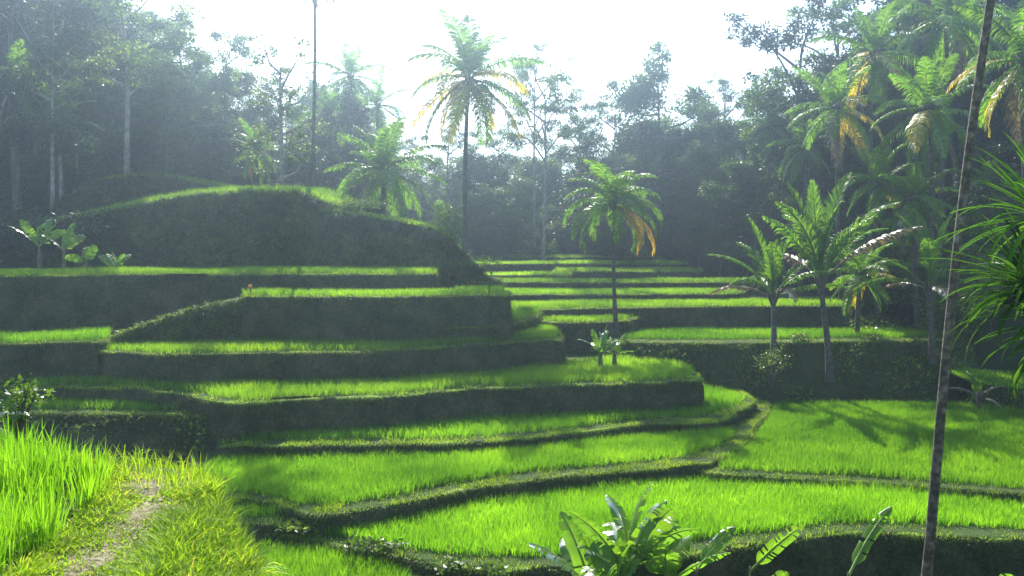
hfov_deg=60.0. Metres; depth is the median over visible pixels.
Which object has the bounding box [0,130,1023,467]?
ground
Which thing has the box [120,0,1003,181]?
sky
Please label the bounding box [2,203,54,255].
shrub
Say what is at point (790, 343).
verge grass
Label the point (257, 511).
rice crop
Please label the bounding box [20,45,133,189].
forest tree
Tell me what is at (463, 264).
bank ferns
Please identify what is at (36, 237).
banana plant
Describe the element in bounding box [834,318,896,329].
shrub
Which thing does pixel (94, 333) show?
rice crop
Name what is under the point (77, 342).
verge grass
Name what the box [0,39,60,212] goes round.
coconut palm
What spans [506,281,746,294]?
bank grass
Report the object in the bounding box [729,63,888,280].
forest tree
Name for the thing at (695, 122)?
forest tree
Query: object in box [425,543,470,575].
weed plant
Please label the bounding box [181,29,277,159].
broadleaf tree
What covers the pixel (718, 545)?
banana plant
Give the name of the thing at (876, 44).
coconut palm
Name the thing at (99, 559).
footpath
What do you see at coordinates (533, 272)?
rice crop
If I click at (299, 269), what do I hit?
rice crop
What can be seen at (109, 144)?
forest tree
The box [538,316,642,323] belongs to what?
verge grass
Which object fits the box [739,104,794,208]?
forest tree
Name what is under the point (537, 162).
forest tree
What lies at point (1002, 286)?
shrub
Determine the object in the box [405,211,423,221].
forest tree
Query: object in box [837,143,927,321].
coconut palm
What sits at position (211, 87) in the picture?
broadleaf tree
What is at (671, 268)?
rice crop
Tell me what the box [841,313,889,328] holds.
shrub
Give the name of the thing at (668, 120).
forest tree
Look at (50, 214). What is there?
shrub
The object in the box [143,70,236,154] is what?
forest tree
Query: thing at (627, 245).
forest tree
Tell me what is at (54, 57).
broadleaf tree
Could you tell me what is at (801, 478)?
verge grass
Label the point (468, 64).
coconut palm
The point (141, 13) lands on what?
broadleaf tree
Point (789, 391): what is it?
bank ferns
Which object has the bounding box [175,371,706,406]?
verge grass
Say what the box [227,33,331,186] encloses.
broadleaf tree
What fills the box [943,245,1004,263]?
shrub
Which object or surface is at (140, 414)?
bank grass
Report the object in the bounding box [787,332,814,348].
shrub
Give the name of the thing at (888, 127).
forest tree
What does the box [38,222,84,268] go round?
banana plant
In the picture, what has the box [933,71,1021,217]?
broadleaf tree
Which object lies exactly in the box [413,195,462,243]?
coconut palm
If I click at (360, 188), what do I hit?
forest tree
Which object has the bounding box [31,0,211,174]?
broadleaf tree
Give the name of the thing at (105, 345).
bank grass
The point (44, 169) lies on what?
forest tree
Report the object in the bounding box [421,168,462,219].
forest tree
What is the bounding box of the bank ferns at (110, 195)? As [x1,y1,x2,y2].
[43,170,234,216]
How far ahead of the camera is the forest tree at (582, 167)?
80.84 m
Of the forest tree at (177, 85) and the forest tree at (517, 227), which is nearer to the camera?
the forest tree at (177, 85)
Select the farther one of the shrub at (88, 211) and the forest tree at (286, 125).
the forest tree at (286, 125)
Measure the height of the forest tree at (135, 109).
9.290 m
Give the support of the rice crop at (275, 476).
on the terrace at (492, 491)
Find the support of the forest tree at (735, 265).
on the ground at (996, 360)
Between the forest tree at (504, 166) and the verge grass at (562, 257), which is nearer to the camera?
the verge grass at (562, 257)
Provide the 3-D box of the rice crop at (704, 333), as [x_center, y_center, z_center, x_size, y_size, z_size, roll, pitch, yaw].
[14.435,2.236,46.562,18.267,0.530,5.121,0,3,0]
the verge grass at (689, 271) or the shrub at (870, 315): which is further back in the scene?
the verge grass at (689, 271)
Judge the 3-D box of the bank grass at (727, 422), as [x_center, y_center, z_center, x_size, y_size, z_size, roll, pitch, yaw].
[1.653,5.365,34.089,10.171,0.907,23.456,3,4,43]
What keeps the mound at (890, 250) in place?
on the ground at (996, 360)
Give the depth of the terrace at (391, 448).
30.51 m
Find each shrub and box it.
[0,202,65,240]
[0,209,52,245]
[0,372,66,440]
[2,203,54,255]
[5,224,72,258]
[20,234,61,260]
[26,209,82,246]
[29,204,66,252]
[44,213,110,262]
[53,204,108,252]
[53,210,105,248]
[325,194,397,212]
[431,198,471,240]
[751,339,794,387]
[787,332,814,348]
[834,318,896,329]
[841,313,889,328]
[850,313,882,326]
[863,303,895,319]
[865,332,884,348]
[880,315,910,327]
[906,321,965,339]
[918,303,969,330]
[919,286,961,308]
[922,288,1012,323]
[934,290,1014,318]
[935,300,997,343]
[941,272,1002,293]
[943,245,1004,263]
[964,226,1018,247]
[971,250,1015,279]
[972,280,1022,310]
[987,279,1012,296]
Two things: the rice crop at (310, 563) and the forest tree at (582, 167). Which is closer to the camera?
the rice crop at (310, 563)
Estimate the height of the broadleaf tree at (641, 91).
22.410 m
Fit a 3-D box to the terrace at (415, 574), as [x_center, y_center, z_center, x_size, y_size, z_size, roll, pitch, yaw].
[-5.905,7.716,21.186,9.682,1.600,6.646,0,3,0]
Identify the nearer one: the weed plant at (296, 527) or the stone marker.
the weed plant at (296, 527)
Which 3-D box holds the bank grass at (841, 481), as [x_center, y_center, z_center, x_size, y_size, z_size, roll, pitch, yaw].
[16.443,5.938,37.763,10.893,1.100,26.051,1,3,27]
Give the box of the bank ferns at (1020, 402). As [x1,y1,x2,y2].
[965,382,1022,409]
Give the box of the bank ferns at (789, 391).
[588,335,987,403]
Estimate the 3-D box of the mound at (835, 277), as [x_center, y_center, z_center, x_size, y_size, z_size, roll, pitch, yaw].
[23.215,0.762,53.093,7.887,4.704,6.782,0,3,10]
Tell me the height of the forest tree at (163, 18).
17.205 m
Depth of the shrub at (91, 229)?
46.73 m
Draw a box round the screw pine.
[919,131,1023,402]
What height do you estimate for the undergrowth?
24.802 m
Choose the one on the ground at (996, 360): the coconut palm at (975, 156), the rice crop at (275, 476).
the coconut palm at (975, 156)
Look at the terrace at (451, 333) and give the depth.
38.21 m
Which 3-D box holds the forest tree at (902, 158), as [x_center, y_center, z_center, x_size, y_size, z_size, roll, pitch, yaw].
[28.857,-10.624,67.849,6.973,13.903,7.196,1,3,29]
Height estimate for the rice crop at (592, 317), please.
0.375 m
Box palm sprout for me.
[949,371,1003,410]
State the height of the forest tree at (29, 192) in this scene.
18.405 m
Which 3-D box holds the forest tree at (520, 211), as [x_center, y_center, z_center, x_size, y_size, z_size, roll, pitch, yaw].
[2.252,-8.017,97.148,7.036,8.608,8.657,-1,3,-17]
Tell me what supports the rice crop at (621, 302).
on the terrace at (651, 317)
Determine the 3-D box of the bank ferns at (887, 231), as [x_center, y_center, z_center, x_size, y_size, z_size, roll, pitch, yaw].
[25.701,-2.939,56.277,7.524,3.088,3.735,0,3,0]
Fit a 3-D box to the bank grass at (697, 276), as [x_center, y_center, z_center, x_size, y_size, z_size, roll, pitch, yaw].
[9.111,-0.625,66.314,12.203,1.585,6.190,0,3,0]
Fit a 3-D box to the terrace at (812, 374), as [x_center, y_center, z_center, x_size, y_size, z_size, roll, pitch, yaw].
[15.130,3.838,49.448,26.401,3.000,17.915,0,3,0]
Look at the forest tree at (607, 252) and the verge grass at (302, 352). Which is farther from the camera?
the forest tree at (607, 252)
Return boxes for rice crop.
[0,264,439,275]
[0,325,113,342]
[0,372,182,388]
[0,395,179,410]
[0,407,118,575]
[59,183,378,215]
[66,172,239,196]
[103,323,562,352]
[177,353,695,399]
[201,425,735,505]
[233,501,282,517]
[240,383,745,441]
[241,284,504,295]
[248,536,418,575]
[291,473,1023,557]
[319,208,461,247]
[468,253,662,256]
[473,258,687,263]
[478,305,539,324]
[485,270,572,274]
[498,276,742,281]
[503,286,739,293]
[511,294,863,308]
[539,312,635,321]
[555,266,703,270]
[619,324,942,339]
[718,397,1023,487]
[834,258,971,272]
[851,239,979,249]
[860,218,954,228]
[950,366,1023,388]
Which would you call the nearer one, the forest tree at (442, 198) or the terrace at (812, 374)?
the terrace at (812, 374)
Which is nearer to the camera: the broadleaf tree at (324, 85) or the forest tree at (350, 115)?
the forest tree at (350, 115)
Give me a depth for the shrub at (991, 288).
46.36 m
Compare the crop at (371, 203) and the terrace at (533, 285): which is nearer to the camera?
the crop at (371, 203)
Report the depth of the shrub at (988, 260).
49.17 m
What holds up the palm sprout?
on the terrace at (976, 487)
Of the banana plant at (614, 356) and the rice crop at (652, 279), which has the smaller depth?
the banana plant at (614, 356)
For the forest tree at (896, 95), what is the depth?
62.97 m
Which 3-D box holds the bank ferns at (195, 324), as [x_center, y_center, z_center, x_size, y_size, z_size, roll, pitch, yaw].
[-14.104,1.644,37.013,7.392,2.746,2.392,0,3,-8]
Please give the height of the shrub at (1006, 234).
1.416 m
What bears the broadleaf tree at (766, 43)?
on the ground at (996, 360)
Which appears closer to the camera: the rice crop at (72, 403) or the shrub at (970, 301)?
the rice crop at (72, 403)
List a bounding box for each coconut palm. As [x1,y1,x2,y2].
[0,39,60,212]
[2,78,103,200]
[215,118,288,185]
[293,75,362,191]
[302,43,392,196]
[303,0,335,188]
[323,117,447,217]
[354,66,414,208]
[407,9,542,251]
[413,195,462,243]
[562,159,663,335]
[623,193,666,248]
[708,218,850,361]
[735,95,798,291]
[762,172,922,381]
[766,110,842,295]
[785,62,886,300]
[810,0,932,304]
[824,243,899,333]
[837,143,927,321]
[854,204,1011,364]
[861,0,943,218]
[868,161,958,329]
[869,53,996,333]
[886,0,1023,263]
[932,0,1015,225]
[944,156,1021,243]
[946,1,1023,410]
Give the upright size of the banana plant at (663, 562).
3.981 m
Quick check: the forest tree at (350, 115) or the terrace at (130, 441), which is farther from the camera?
the forest tree at (350, 115)
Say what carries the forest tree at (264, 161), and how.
on the ground at (996, 360)
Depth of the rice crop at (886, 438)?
32.20 m
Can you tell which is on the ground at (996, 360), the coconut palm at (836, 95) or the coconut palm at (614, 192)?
the coconut palm at (836, 95)
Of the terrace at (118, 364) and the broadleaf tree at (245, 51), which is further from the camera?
the broadleaf tree at (245, 51)
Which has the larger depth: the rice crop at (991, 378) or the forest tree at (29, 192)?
the forest tree at (29, 192)
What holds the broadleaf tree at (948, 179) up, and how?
on the ground at (996, 360)
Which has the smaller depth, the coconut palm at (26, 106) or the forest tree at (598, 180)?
the coconut palm at (26, 106)
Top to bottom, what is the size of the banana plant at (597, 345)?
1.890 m
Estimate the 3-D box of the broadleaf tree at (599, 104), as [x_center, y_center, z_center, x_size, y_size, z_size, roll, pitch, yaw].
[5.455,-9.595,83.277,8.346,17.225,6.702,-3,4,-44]
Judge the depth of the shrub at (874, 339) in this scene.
42.50 m
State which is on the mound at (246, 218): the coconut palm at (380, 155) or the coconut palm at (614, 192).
the coconut palm at (380, 155)
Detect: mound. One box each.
[51,192,380,267]
[66,176,221,208]
[114,295,243,340]
[130,152,254,186]
[310,211,471,287]
[828,264,984,303]
[844,242,973,263]
[854,221,954,243]
[950,370,1022,405]
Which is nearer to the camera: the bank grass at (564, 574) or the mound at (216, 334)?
the bank grass at (564, 574)
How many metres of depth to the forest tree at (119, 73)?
66.84 m
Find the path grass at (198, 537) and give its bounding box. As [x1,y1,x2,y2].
[0,435,279,575]
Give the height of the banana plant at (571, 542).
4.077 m
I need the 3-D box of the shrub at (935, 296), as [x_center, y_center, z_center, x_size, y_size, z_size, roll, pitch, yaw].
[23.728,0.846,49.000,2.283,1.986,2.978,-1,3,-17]
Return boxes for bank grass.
[0,387,167,408]
[1,412,211,461]
[2,329,116,384]
[98,455,273,575]
[184,370,705,444]
[215,388,758,457]
[231,409,772,534]
[241,293,514,342]
[250,522,293,541]
[262,531,1023,575]
[444,314,539,342]
[477,263,688,271]
[487,257,661,260]
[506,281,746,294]
[513,293,867,328]
[515,291,744,300]
[551,320,639,353]
[555,270,704,278]
[583,336,981,401]
[700,472,1022,498]
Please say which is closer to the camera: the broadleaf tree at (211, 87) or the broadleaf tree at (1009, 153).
the broadleaf tree at (1009, 153)
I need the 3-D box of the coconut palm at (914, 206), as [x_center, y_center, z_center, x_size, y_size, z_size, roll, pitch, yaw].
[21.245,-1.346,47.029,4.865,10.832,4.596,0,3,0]
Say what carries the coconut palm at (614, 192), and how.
on the terrace at (576, 344)
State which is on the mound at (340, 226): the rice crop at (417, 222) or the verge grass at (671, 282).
the rice crop at (417, 222)
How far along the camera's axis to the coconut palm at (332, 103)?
71.10 m
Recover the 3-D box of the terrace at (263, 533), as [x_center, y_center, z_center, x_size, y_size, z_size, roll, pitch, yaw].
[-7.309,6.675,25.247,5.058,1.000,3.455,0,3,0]
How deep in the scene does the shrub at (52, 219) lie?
46.56 m
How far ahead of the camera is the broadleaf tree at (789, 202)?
60.65 m
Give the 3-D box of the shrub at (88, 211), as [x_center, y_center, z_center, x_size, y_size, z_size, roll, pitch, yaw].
[-23.521,-3.258,48.396,3.113,2.710,3.283,-1,3,-14]
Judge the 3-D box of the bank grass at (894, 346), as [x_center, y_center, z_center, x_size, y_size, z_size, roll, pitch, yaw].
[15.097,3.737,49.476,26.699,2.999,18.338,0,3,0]
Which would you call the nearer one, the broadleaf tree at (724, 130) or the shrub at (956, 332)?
the shrub at (956, 332)
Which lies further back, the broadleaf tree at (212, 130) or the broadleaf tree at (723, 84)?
the broadleaf tree at (723, 84)
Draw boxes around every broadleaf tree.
[0,0,47,127]
[0,0,124,214]
[1,0,137,199]
[8,1,102,212]
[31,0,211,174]
[34,0,173,174]
[104,0,236,162]
[131,67,213,173]
[168,107,246,179]
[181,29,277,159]
[219,73,289,175]
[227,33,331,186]
[278,81,357,182]
[340,96,376,191]
[393,128,446,218]
[416,127,486,230]
[458,119,530,243]
[489,55,588,260]
[509,41,577,255]
[526,93,614,254]
[574,101,649,235]
[605,40,726,250]
[657,96,742,260]
[661,70,762,153]
[680,166,754,277]
[681,99,783,282]
[698,144,815,292]
[714,69,856,291]
[721,0,913,287]
[764,97,867,293]
[779,0,921,226]
[820,0,965,196]
[841,5,942,178]
[847,0,1017,206]
[918,0,1022,192]
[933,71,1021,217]
[956,0,1023,146]
[969,130,1023,260]
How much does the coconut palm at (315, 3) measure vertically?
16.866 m
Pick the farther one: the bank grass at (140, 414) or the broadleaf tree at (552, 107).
the broadleaf tree at (552, 107)
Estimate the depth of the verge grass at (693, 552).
23.03 m
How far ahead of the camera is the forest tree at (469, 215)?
81.38 m
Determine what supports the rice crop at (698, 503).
on the terrace at (845, 549)
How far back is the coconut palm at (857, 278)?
45.73 m
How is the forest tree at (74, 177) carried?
on the ground at (996, 360)
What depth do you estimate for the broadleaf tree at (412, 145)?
85.02 m
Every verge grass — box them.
[0,271,442,278]
[0,330,117,348]
[0,382,181,395]
[12,407,208,418]
[33,446,290,575]
[98,333,564,357]
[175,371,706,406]
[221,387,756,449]
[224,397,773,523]
[239,512,300,529]
[240,290,513,300]
[267,521,1023,575]
[445,311,542,330]
[474,255,663,258]
[478,262,688,265]
[489,274,570,276]
[504,280,745,284]
[510,289,745,296]
[515,292,867,311]
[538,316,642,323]
[552,269,704,272]
[591,334,965,345]
[697,466,1023,495]
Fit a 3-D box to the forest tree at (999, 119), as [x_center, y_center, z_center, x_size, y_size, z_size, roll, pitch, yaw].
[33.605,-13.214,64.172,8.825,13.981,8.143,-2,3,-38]
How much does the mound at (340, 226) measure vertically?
6.585 m
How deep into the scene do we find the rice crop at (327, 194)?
49.13 m
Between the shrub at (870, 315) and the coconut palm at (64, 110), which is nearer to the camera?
the shrub at (870, 315)
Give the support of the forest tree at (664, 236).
on the ground at (996, 360)
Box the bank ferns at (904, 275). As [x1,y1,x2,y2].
[845,263,993,305]
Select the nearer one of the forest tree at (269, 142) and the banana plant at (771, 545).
the banana plant at (771, 545)
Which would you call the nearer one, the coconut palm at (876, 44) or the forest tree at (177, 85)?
the coconut palm at (876, 44)
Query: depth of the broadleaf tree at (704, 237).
71.71 m
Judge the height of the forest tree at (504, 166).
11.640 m
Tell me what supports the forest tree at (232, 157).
on the ground at (996, 360)
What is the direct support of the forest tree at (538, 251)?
on the ground at (996, 360)
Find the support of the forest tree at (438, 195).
on the ground at (996, 360)
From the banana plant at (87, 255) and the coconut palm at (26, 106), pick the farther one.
the coconut palm at (26, 106)
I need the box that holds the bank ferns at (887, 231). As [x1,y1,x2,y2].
[862,219,965,242]
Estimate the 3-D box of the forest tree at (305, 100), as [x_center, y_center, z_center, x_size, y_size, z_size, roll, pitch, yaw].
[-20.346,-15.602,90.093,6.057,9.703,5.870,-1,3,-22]
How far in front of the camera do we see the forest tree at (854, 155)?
63.67 m
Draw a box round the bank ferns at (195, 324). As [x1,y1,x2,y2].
[107,294,257,343]
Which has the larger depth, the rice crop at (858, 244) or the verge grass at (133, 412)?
the rice crop at (858, 244)
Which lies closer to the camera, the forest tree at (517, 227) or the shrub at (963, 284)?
the shrub at (963, 284)
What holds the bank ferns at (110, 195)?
on the mound at (119, 181)
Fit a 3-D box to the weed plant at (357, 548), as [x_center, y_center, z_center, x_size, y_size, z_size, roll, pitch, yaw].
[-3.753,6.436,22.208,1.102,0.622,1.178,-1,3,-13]
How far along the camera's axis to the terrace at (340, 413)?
32.60 m
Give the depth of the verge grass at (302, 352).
34.61 m
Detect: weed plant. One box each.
[273,515,319,536]
[340,530,383,556]
[361,537,409,560]
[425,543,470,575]
[467,557,514,575]
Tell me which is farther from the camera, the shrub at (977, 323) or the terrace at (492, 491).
the shrub at (977, 323)
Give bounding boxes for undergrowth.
[0,115,1021,329]
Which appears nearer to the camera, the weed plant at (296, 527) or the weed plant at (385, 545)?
the weed plant at (385, 545)
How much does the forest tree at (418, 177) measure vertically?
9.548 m
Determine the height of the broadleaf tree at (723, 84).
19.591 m
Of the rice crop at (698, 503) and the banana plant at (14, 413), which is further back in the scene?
the rice crop at (698, 503)
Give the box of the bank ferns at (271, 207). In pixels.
[36,184,364,268]
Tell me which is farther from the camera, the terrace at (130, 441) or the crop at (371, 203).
the crop at (371, 203)
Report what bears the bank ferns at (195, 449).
on the terrace at (130, 441)
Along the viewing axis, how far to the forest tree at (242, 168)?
81.32 m
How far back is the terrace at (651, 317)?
49.24 m
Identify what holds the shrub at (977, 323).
on the ground at (996, 360)
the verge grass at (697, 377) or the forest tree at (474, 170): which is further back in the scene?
the forest tree at (474, 170)
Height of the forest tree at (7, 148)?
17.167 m
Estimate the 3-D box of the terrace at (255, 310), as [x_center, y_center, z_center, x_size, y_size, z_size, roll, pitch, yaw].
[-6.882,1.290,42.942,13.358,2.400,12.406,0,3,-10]
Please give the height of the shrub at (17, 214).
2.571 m
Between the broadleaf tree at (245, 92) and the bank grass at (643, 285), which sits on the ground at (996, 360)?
the broadleaf tree at (245, 92)
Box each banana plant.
[0,411,28,437]
[9,219,65,269]
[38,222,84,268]
[65,244,98,267]
[98,253,130,268]
[527,511,642,575]
[566,482,701,572]
[578,324,622,366]
[581,541,639,575]
[608,334,633,364]
[631,518,730,575]
[695,527,735,575]
[749,525,802,575]
[772,570,788,575]
[847,506,891,575]
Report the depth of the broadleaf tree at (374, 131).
82.80 m
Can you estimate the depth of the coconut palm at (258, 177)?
61.55 m
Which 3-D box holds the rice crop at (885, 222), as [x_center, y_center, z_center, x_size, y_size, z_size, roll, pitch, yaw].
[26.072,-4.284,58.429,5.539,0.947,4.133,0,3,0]
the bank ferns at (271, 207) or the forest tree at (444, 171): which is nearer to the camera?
the bank ferns at (271, 207)
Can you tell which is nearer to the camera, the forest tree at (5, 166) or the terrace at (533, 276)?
the terrace at (533, 276)
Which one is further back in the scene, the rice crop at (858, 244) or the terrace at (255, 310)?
the rice crop at (858, 244)
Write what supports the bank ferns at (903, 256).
on the mound at (890, 250)
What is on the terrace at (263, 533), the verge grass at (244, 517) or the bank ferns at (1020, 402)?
the verge grass at (244, 517)
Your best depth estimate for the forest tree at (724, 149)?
78.80 m
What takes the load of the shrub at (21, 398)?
on the terrace at (69, 503)
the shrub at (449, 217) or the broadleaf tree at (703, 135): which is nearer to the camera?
the shrub at (449, 217)
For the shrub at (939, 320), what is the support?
on the ground at (996, 360)
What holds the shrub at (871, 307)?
on the ground at (996, 360)
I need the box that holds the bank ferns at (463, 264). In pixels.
[301,205,506,287]
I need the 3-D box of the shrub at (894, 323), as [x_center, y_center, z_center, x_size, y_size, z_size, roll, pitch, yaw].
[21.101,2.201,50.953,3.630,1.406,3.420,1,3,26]
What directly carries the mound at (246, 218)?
on the ground at (996, 360)
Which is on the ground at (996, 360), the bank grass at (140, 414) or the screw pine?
the screw pine
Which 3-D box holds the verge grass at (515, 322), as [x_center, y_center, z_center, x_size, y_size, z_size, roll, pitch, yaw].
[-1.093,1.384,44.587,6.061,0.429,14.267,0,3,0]
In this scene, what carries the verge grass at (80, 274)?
on the terrace at (49, 313)
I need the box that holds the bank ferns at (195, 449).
[9,408,206,465]
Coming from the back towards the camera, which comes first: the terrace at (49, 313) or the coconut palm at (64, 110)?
the coconut palm at (64, 110)
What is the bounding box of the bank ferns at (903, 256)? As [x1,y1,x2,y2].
[860,240,985,263]
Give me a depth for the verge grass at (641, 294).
52.86 m
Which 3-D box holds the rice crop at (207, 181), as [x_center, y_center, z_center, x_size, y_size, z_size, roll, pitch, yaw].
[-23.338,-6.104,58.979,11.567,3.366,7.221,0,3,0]
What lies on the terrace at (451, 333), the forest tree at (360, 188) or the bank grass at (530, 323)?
the bank grass at (530, 323)
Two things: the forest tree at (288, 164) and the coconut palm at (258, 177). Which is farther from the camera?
the forest tree at (288, 164)
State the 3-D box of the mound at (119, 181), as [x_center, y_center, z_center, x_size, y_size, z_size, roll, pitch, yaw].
[-23.352,-4.191,59.769,11.476,6.772,10.272,0,3,0]
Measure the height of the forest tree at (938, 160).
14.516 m
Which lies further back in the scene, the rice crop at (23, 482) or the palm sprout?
the palm sprout
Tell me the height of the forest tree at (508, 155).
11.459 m
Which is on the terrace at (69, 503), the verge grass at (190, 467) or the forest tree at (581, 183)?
the verge grass at (190, 467)
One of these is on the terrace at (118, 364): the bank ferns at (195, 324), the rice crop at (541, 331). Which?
the rice crop at (541, 331)
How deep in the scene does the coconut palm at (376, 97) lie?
78.91 m
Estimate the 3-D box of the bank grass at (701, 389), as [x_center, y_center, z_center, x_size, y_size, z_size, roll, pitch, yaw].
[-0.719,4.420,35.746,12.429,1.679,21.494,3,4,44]
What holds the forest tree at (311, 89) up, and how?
on the ground at (996, 360)
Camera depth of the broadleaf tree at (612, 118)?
85.15 m
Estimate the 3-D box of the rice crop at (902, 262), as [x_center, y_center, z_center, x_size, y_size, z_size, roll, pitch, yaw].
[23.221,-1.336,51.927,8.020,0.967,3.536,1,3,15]
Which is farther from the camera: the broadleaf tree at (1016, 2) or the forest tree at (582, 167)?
the forest tree at (582, 167)
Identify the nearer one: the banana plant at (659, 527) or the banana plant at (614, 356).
the banana plant at (659, 527)
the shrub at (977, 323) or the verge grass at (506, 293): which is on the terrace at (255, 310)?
the verge grass at (506, 293)
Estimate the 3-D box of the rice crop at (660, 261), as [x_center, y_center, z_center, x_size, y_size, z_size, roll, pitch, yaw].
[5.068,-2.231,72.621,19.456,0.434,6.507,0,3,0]
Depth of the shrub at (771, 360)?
40.79 m
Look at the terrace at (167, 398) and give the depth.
33.39 m
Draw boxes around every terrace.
[0,273,438,332]
[0,329,113,385]
[0,382,181,409]
[0,405,215,463]
[1,464,239,575]
[100,335,565,385]
[174,354,703,445]
[188,400,768,534]
[212,388,755,461]
[239,510,298,544]
[241,288,512,342]
[256,544,421,575]
[267,488,1023,575]
[446,315,539,342]
[472,257,659,260]
[476,262,686,272]
[488,274,569,278]
[504,281,744,289]
[510,292,743,301]
[537,293,868,329]
[539,316,640,353]
[558,271,703,278]
[585,335,979,402]
[700,398,1023,505]
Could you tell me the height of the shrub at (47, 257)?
1.910 m
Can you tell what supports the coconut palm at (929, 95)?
on the ground at (996, 360)
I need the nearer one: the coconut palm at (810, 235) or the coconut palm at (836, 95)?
the coconut palm at (810, 235)
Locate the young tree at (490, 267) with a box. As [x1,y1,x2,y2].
[479,254,502,294]
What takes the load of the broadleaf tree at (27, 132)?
on the ground at (996, 360)
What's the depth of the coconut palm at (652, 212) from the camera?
80.61 m
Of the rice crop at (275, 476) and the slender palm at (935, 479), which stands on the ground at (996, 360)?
the slender palm at (935, 479)
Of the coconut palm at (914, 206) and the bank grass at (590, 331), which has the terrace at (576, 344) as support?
the bank grass at (590, 331)
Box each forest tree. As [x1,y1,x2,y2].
[0,2,92,199]
[0,4,119,197]
[0,11,32,198]
[0,27,103,202]
[0,141,35,186]
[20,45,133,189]
[59,15,172,180]
[63,50,135,182]
[99,82,192,174]
[105,15,193,166]
[122,62,201,143]
[130,59,200,123]
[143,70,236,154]
[174,89,231,158]
[185,141,240,183]
[194,70,253,157]
[226,115,253,174]
[239,118,278,177]
[252,116,284,173]
[253,111,310,171]
[262,105,310,174]
[284,119,311,176]
[288,87,324,165]
[296,136,340,185]
[303,79,342,112]
[304,87,365,172]
[305,90,380,198]
[333,88,387,160]
[341,143,396,200]
[376,149,432,219]
[386,174,434,218]
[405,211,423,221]
[406,193,438,220]
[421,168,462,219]
[422,155,462,208]
[425,188,470,240]
[427,143,520,244]
[428,188,472,246]
[432,190,496,256]
[446,151,548,249]
[450,152,499,249]
[456,174,535,259]
[493,190,524,241]
[496,154,539,212]
[503,175,553,245]
[507,146,564,241]
[516,152,570,247]
[517,204,566,255]
[518,132,596,244]
[547,138,636,254]
[551,170,606,241]
[552,205,592,253]
[570,140,633,246]
[574,208,633,259]
[599,183,654,261]
[600,112,696,259]
[603,115,687,234]
[628,128,680,248]
[632,101,733,232]
[648,151,703,258]
[664,164,749,271]
[702,124,763,275]
[707,159,778,276]
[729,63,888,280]
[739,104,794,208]
[788,66,900,257]
[800,58,948,227]
[845,46,968,218]
[858,55,927,215]
[890,72,963,194]
[938,14,1020,192]
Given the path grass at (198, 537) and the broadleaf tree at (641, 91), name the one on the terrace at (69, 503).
the path grass at (198, 537)
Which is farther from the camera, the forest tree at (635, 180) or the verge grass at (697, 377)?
the forest tree at (635, 180)
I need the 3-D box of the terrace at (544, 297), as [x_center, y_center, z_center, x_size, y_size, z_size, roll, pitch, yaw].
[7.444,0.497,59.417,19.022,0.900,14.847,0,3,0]
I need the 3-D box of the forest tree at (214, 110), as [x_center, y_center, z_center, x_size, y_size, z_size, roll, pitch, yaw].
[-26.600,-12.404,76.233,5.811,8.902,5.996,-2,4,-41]
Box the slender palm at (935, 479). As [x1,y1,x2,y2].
[921,0,994,575]
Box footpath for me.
[16,470,192,575]
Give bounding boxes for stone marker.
[392,220,399,232]
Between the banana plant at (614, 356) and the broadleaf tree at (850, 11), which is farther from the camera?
the broadleaf tree at (850, 11)
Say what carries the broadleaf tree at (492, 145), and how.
on the ground at (996, 360)
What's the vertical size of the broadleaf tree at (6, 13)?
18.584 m
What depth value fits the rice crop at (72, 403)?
32.56 m
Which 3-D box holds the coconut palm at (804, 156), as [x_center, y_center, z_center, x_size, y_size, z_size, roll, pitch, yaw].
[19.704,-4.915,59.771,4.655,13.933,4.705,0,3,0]
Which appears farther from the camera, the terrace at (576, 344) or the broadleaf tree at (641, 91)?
the broadleaf tree at (641, 91)
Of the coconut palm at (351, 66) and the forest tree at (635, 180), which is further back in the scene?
the forest tree at (635, 180)
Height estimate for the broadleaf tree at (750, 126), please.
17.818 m
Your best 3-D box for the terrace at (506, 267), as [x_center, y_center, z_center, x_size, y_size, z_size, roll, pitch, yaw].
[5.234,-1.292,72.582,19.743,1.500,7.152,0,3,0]
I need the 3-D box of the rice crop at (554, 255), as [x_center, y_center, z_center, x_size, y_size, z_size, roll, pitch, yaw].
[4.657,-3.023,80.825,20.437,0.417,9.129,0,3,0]
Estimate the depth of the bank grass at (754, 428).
25.71 m
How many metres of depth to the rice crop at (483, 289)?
38.52 m
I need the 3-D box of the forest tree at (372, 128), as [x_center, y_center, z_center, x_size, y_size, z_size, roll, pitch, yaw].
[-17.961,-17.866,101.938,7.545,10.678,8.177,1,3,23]
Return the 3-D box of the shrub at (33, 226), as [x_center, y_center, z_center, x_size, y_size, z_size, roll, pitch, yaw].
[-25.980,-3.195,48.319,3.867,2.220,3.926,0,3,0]
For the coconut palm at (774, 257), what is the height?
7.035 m
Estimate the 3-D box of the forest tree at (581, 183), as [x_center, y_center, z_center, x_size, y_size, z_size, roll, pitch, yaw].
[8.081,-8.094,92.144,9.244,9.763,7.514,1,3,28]
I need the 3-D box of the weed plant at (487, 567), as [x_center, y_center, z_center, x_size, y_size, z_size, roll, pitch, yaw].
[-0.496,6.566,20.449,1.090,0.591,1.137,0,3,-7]
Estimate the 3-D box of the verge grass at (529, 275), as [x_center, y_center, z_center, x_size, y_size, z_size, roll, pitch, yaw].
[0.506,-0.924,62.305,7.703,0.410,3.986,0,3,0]

